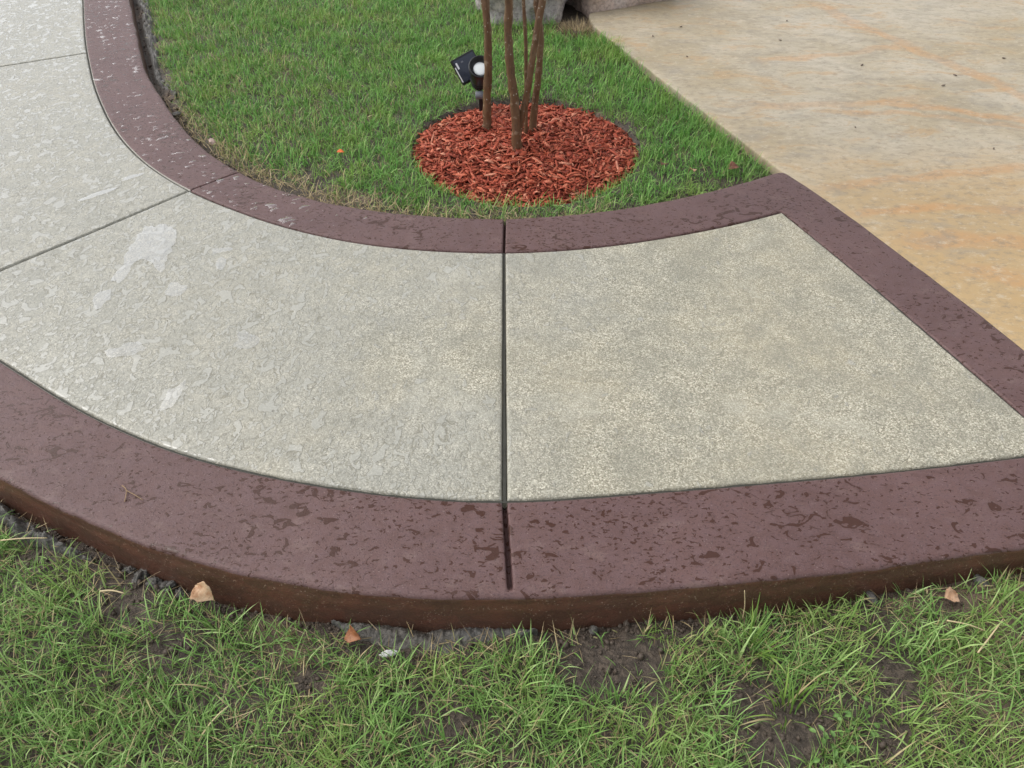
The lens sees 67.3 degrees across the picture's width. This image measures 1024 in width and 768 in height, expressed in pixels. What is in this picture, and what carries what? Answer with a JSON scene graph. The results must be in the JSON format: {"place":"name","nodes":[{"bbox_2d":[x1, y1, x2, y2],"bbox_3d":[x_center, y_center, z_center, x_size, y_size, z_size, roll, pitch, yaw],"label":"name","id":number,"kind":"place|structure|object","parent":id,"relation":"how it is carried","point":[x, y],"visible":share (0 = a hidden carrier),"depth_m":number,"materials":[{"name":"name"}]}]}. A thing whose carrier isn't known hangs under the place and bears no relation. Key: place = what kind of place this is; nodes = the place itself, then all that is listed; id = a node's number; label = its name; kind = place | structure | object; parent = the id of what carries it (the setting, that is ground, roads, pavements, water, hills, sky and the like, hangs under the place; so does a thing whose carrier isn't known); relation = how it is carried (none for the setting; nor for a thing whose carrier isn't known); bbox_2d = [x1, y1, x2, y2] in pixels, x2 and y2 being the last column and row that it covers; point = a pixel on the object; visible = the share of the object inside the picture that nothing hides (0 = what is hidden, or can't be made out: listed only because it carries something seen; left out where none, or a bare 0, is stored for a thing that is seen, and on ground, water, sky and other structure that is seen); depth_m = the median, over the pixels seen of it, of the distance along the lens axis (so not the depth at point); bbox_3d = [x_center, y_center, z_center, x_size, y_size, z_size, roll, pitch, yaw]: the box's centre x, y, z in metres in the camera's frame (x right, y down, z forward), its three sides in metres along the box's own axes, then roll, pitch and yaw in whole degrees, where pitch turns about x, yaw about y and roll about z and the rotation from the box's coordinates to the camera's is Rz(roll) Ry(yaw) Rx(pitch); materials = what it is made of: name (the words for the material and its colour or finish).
{"place":"outdoors","nodes":[
{"label":"outdoors","id":0,"kind":"place"},
{"bbox_2d":[133,0,774,241],"bbox_3d":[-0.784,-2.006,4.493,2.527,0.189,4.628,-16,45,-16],"label":"lawn grass","id":1,"kind":"structure","parent":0,"point":[612,55],"depth_m":3.95,"materials":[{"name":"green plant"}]},
{"bbox_2d":[137,0,177,95],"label":"mortar spill","id":2,"kind":"object","parent":1,"relation":"on","point":[151,39],"visible":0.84,"depth_m":4.47,"materials":[{"name":"grey concrete"}]},
{"bbox_2d":[171,111,180,116],"bbox_3d":[-1.639,-1.320,3.762,0.054,0.026,0.033,-13,45,-13],"label":"stone","id":3,"kind":"object","parent":1,"relation":"on","point":[175,113],"visible":0.84,"depth_m":3.75,"materials":[{"name":"grey stone"}]},
{"bbox_2d":[208,138,215,144],"bbox_3d":[-1.374,-1.110,3.529,0.037,0.030,0.060,-25,48,-24],"label":"stone","id":4,"kind":"object","parent":1,"relation":"on","point":[212,141],"visible":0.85,"depth_m":3.52,"materials":[{"name":"beige stone"}]},
{"bbox_2d":[164,89,612,221],"bbox_3d":[-0.802,-0.931,3.316,2.487,0.171,0.645,19,46,20],"label":"edge thatch","id":5,"kind":"object","parent":1,"relation":"on","point":[310,195],"visible":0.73,"depth_m":3.19,"materials":[{"name":"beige plant"}]},
{"bbox_2d":[475,0,566,25],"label":"boulder","id":6,"kind":"object","parent":1,"relation":"on","point":[555,8],"visible":0.38,"depth_m":4.67,"materials":[{"name":"grey stone"}]},
{"bbox_2d":[412,102,638,206],"bbox_3d":[0.063,-1.088,3.508,1.084,0.095,1.059,15,45,16],"label":"mulch bed","id":7,"kind":"object","parent":1,"relation":"on","point":[563,154],"visible":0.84,"depth_m":3.41,"materials":[{"name":"red wood"}]},
{"bbox_2d":[450,49,492,110],"bbox_3d":[-0.168,-1.396,3.725,0.152,0.401,0.222,-29,50,-27],"label":"solar spotlight","id":8,"kind":"object","parent":7,"relation":"on","point":[468,66],"visible":0.78,"depth_m":3.66,"materials":[{"name":"black plastic"}]},
{"bbox_2d":[481,0,545,150],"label":"multi stem tree","id":9,"kind":"object","parent":7,"relation":"on","point":[519,118],"visible":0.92,"depth_m":3.29,"materials":[{"name":"brown plant"}]},
{"bbox_2d":[542,15,600,43],"bbox_3d":[0.380,-2.111,4.581,0.526,0.098,0.536,-21,47,-21],"label":"dead grass clump","id":10,"kind":"object","parent":1,"relation":"on","point":[583,25],"visible":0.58,"depth_m":4.62,"materials":[{"name":"beige plant"}]},
{"bbox_2d":[581,30,622,54],"bbox_3d":[0.517,-1.920,4.329,0.273,0.116,0.302,10,44,11],"label":"grass tuft","id":11,"kind":"object","parent":1,"relation":"on","point":[606,44],"visible":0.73,"depth_m":4.33,"materials":[{"name":"green plant"}]},
{"bbox_2d":[566,0,665,17],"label":"boulder","id":12,"kind":"object","parent":1,"relation":"on","point":[586,8],"visible":0.29,"depth_m":4.79,"materials":[{"name":"stone"}]},
{"bbox_2d":[728,161,739,168],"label":"fallen leaf","id":13,"kind":"object","parent":1,"relation":"on","point":[732,165],"visible":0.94,"depth_m":3.29,"materials":[{"name":"brown plant"}]},
{"bbox_2d":[0,0,1023,632],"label":"walkway","id":14,"kind":"structure","parent":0,"point":[768,392],"depth_m":2.25,"materials":[{"name":"concrete"}]},
{"bbox_2d":[122,485,142,501],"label":"twig","id":15,"kind":"object","parent":14,"relation":"on","point":[129,492],"visible":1,"depth_m":1.96,"materials":[{"name":"brown wood"}]},
{"bbox_2d":[88,1,306,223],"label":"water drops","id":16,"kind":"object","parent":14,"relation":"on","point":[170,127],"visible":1,"depth_m":3.46,"materials":[{"name":"clear liquid"}]},
{"bbox_2d":[0,500,1023,767],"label":"ground","id":17,"kind":"structure","parent":0,"point":[654,660],"depth_m":1.72,"materials":[{"name":"green plant"}]},
{"bbox_2d":[0,537,46,540],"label":"straw","id":18,"kind":"object","parent":17,"relation":"on","point":[23,538],"visible":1,"depth_m":1.94,"materials":[{"name":"beige plant"}]},
{"bbox_2d":[0,502,95,562],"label":"mortar spill","id":19,"kind":"object","parent":17,"relation":"on","point":[10,519],"visible":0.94,"depth_m":2.00,"materials":[{"name":"grey concrete"}]},
{"bbox_2d":[100,590,123,593],"bbox_3d":[-0.955,0.496,1.835,0.061,0.009,0.009,0,43,0],"label":"straw","id":20,"kind":"object","parent":17,"relation":"on","point":[111,590],"visible":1,"depth_m":1.83,"materials":[{"name":"beige plant"}]},
{"bbox_2d":[122,565,136,573],"bbox_3d":[-0.969,0.473,1.947,0.035,0.021,0.028,-8,44,-9],"label":"mortar lump","id":21,"kind":"object","parent":17,"relation":"on","point":[129,569],"visible":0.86,"depth_m":1.94,"materials":[{"name":"grey concrete"}]},
{"bbox_2d":[131,569,149,584],"bbox_3d":[-0.936,0.483,1.931,0.041,0.035,0.055,11,44,11],"label":"mortar lump","id":22,"kind":"object","parent":17,"relation":"on","point":[140,574],"visible":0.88,"depth_m":1.92,"materials":[{"name":"grey concrete"}]},
{"bbox_2d":[145,577,162,587],"bbox_3d":[-0.894,0.498,1.923,0.044,0.029,0.037,22,47,22],"label":"mortar lump","id":23,"kind":"object","parent":17,"relation":"on","point":[153,581],"visible":0.78,"depth_m":1.92,"materials":[{"name":"grey concrete"}]},
{"bbox_2d":[159,580,176,591],"bbox_3d":[-0.857,0.505,1.914,0.055,0.033,0.039,-33,52,-30],"label":"mortar lump","id":24,"kind":"object","parent":17,"relation":"on","point":[165,585],"visible":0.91,"depth_m":1.91,"materials":[{"name":"grey concrete"}]},
{"bbox_2d":[175,586,184,597],"bbox_3d":[-0.822,0.520,1.904,0.025,0.024,0.040,-14,45,-14],"label":"mortar lump","id":25,"kind":"object","parent":17,"relation":"on","point":[179,590],"visible":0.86,"depth_m":1.90,"materials":[{"name":"grey concrete"}]},
{"bbox_2d":[190,581,214,601],"bbox_3d":[-0.736,0.496,1.829,0.064,0.036,0.049,32,75,16],"label":"fallen leaf","id":26,"kind":"object","parent":17,"relation":"on","point":[201,592],"visible":0.97,"depth_m":1.83,"materials":[{"name":"beige plant"}]},
{"bbox_2d":[344,625,360,642],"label":"fallen leaf","id":27,"kind":"object","parent":17,"relation":"on","point":[352,635],"visible":1,"depth_m":1.77,"materials":[{"name":"orange plant"}]},
{"bbox_2d":[379,649,398,656],"bbox_3d":[-0.283,0.617,1.762,0.046,0.014,0.018,-4,43,-5],"label":"stone","id":28,"kind":"object","parent":17,"relation":"on","point":[389,652],"visible":0.84,"depth_m":1.76,"materials":[{"name":"white stone"}]},
{"bbox_2d":[331,620,537,654],"bbox_3d":[-0.185,0.597,1.805,0.491,0.035,0.097,0,43,0],"label":"mortar spill","id":29,"kind":"object","parent":17,"relation":"on","point":[389,633],"visible":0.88,"depth_m":1.80,"materials":[{"name":"grey concrete"}]},
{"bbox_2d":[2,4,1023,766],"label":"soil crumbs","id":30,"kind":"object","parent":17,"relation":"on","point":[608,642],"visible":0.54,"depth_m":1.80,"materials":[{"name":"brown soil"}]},
{"bbox_2d":[589,625,597,634],"bbox_3d":[0.192,0.580,1.812,0.021,0.033,0.021,27,49,26],"label":"stone","id":31,"kind":"object","parent":17,"relation":"on","point":[593,629],"visible":0.99,"depth_m":1.80,"materials":[{"name":"grey stone"}]},
{"bbox_2d":[663,612,693,628],"bbox_3d":[0.386,0.508,1.808,0.127,0.111,0.170,24,48,23],"label":"grass tuft","id":32,"kind":"object","parent":17,"relation":"on","point":[673,620],"visible":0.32,"depth_m":1.80,"materials":[{"name":"beige plant"}]},
{"bbox_2d":[742,590,744,618],"bbox_3d":[0.544,0.518,1.803,0.005,0.094,0.024,-18,46,-19],"label":"straw","id":33,"kind":"object","parent":17,"relation":"on","point":[744,604],"visible":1,"depth_m":1.80,"materials":[{"name":"beige plant"}]},
{"bbox_2d":[707,594,793,673],"bbox_3d":[0.556,0.581,1.733,0.198,0.121,0.189,-23,48,-23],"label":"grass tuft","id":34,"kind":"object","parent":17,"relation":"on","point":[760,629],"visible":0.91,"depth_m":1.77,"materials":[{"name":"green plant"}]},
{"bbox_2d":[739,663,824,732],"bbox_3d":[0.574,0.670,1.641,0.154,0.103,0.196,15,45,16],"label":"grass tuft","id":35,"kind":"object","parent":17,"relation":"on","point":[793,697],"visible":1,"depth_m":1.66,"materials":[{"name":"green plant"}]},
{"bbox_2d":[808,725,853,767],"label":"weed plant","id":36,"kind":"object","parent":17,"relation":"on","point":[823,741],"visible":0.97,"depth_m":1.59,"materials":[{"name":"green plant"}]},
{"bbox_2d":[830,717,859,756],"bbox_3d":[0.691,0.744,1.597,0.060,0.045,0.088,9,44,10],"label":"weed plant","id":37,"kind":"object","parent":17,"relation":"on","point":[832,733],"visible":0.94,"depth_m":1.60,"materials":[{"name":"green plant"}]},
{"bbox_2d":[833,696,886,736],"bbox_3d":[0.741,0.710,1.628,0.088,0.044,0.086,-28,50,-26],"label":"weed plant","id":38,"kind":"object","parent":17,"relation":"on","point":[849,714],"visible":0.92,"depth_m":1.63,"materials":[{"name":"green plant"}]},
{"bbox_2d":[866,590,877,604],"bbox_3d":[0.873,0.518,1.864,0.023,0.022,0.043,-6,43,-7],"label":"stone","id":39,"kind":"object","parent":17,"relation":"on","point":[872,596],"visible":0.91,"depth_m":1.86,"materials":[{"name":"grey stone"}]},
{"bbox_2d":[944,587,959,601],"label":"fallen leaf","id":40,"kind":"object","parent":17,"relation":"on","point":[951,594],"visible":1,"depth_m":1.82,"materials":[{"name":"beige plant"}]},
{"bbox_2d":[947,620,985,630],"bbox_3d":[1.035,0.549,1.751,0.084,0.011,0.003,11,44,12],"label":"straw","id":41,"kind":"object","parent":17,"relation":"on","point":[964,623],"visible":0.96,"depth_m":1.75,"materials":[{"name":"beige plant"}]},
{"bbox_2d":[973,574,988,587],"bbox_3d":[1.145,0.482,1.879,0.023,0.028,0.037,-30,51,-28],"label":"stone","id":42,"kind":"object","parent":17,"relation":"on","point":[978,579],"visible":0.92,"depth_m":1.87,"materials":[{"name":"grey stone"}]},
{"bbox_2d":[977,619,1002,653],"bbox_3d":[1.080,0.566,1.733,0.120,0.016,0.004,-31,51,-29],"label":"straw","id":43,"kind":"object","parent":17,"relation":"on","point":[985,642],"visible":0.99,"depth_m":1.72,"materials":[{"name":"beige plant"}]},
{"bbox_2d":[589,0,1023,349],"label":"driveway","id":44,"kind":"structure","parent":0,"point":[915,168],"depth_m":3.75,"materials":[{"name":"beige concrete"}]}
]}

